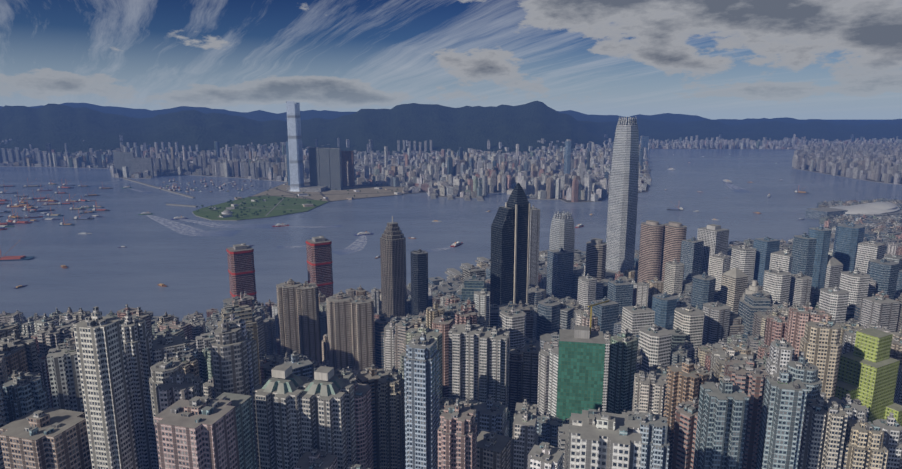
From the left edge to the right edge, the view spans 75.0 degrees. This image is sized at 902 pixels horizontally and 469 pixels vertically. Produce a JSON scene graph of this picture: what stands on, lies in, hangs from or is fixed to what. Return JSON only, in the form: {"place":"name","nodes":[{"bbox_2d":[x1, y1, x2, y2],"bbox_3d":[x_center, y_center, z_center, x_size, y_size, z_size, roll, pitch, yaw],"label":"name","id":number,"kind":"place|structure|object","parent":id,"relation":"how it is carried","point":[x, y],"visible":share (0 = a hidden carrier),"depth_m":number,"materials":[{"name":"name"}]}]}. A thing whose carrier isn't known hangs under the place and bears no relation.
{"place":"outdoors","nodes":[
{"label":"outdoors","id":0,"kind":"place"},
{"bbox_2d":[0,120,901,321],"bbox_3d":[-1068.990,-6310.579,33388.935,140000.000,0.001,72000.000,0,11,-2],"label":"water","id":1,"kind":"structure","parent":0,"point":[103,273],"depth_m":2263.85,"materials":[{"name":"blue liquid"}]},
{"bbox_2d":[123,178,488,275],"bbox_3d":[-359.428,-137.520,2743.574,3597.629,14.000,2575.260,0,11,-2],"label":"harbour works","id":2,"kind":"structure","parent":1,"relation":"in","point":[343,194],"depth_m":3135.68,"materials":[{"name":"grey concrete"}]},
{"bbox_2d":[0,156,808,288],"bbox_3d":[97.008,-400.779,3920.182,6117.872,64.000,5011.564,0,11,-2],"label":"boats","id":3,"kind":"object","parent":1,"relation":"on","point":[26,206],"visible":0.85,"depth_m":2608.60,"materials":[{"name":"paint"}]},
{"bbox_2d":[128,183,743,252],"bbox_3d":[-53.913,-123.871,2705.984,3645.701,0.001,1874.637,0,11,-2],"label":"boat wakes","id":4,"kind":"object","parent":1,"relation":"on","point":[361,239],"visible":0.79,"depth_m":2243.09,"materials":[{"name":"white liquid"}]},
{"bbox_2d":[0,101,901,154],"bbox_3d":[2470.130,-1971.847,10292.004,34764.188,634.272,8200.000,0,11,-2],"label":"ridge","id":5,"kind":"structure","parent":0,"point":[465,128],"depth_m":7463.35,"materials":[{"name":"blue"}]},
{"bbox_2d":[0,103,901,125],"bbox_3d":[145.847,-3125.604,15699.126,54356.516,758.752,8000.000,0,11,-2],"label":"ridge","id":6,"kind":"structure","parent":0,"point":[260,115],"depth_m":14975.62,"materials":[{"name":"blue"}]},
{"bbox_2d":[0,0,901,119],"label":"sky","id":7,"kind":"structure","parent":0,"point":[709,59],"materials":[{"name":"blue"}]},
{"bbox_2d":[1,142,901,322],"bbox_3d":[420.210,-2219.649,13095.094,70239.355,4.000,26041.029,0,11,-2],"label":"land","id":8,"kind":"structure","parent":0,"point":[270,202],"depth_m":2813.16,"materials":[{"name":"green plant"}]},
{"bbox_2d":[196,182,397,217],"bbox_3d":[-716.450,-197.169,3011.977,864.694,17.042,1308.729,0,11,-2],"label":"trees","id":9,"kind":"object","parent":8,"relation":"on","point":[237,215],"visible":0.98,"depth_m":2692.25,"materials":[{"name":"green plant"}]},
{"bbox_2d":[0,101,786,217],"bbox_3d":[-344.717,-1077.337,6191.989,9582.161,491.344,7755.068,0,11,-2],"label":"skyscrapers","id":10,"kind":"structure","parent":8,"relation":"on","point":[327,168],"depth_m":3493.93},
{"bbox_2d":[0,198,901,468],"bbox_3d":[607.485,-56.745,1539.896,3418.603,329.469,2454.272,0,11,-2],"label":"apartment buildings","id":11,"kind":"structure","parent":8,"relation":"on","point":[757,390],"depth_m":411.34,"materials":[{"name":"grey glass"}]},
{"bbox_2d":[0,117,901,468],"bbox_3d":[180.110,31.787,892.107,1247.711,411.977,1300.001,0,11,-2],"label":"high-rise buildings","id":12,"kind":"structure","parent":8,"relation":"on","point":[292,417],"depth_m":789.02,"materials":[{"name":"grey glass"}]},
{"bbox_2d":[0,134,901,201],"bbox_3d":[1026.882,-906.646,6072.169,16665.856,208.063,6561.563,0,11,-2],"label":"distant city buildings","id":13,"kind":"structure","parent":8,"relation":"on","point":[538,172],"depth_m":4201.76,"materials":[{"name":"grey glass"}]},
{"bbox_2d":[792,142,901,184],"bbox_3d":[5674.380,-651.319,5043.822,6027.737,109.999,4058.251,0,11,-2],"label":"city buildings","id":14,"kind":"structure","parent":8,"relation":"on","point":[877,162],"depth_m":4559.75,"materials":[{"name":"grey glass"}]},
{"bbox_2d":[805,207,901,219],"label":"convention center","id":15,"kind":"structure","parent":8,"relation":"on","point":[813,213],"depth_m":2370.19,"materials":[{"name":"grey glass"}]},
{"bbox_2d":[830,202,899,215],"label":"convention center roof","id":16,"kind":"structure","parent":15,"relation":"on","point":[876,207],"depth_m":2400.15,"materials":[{"name":"white metal"}]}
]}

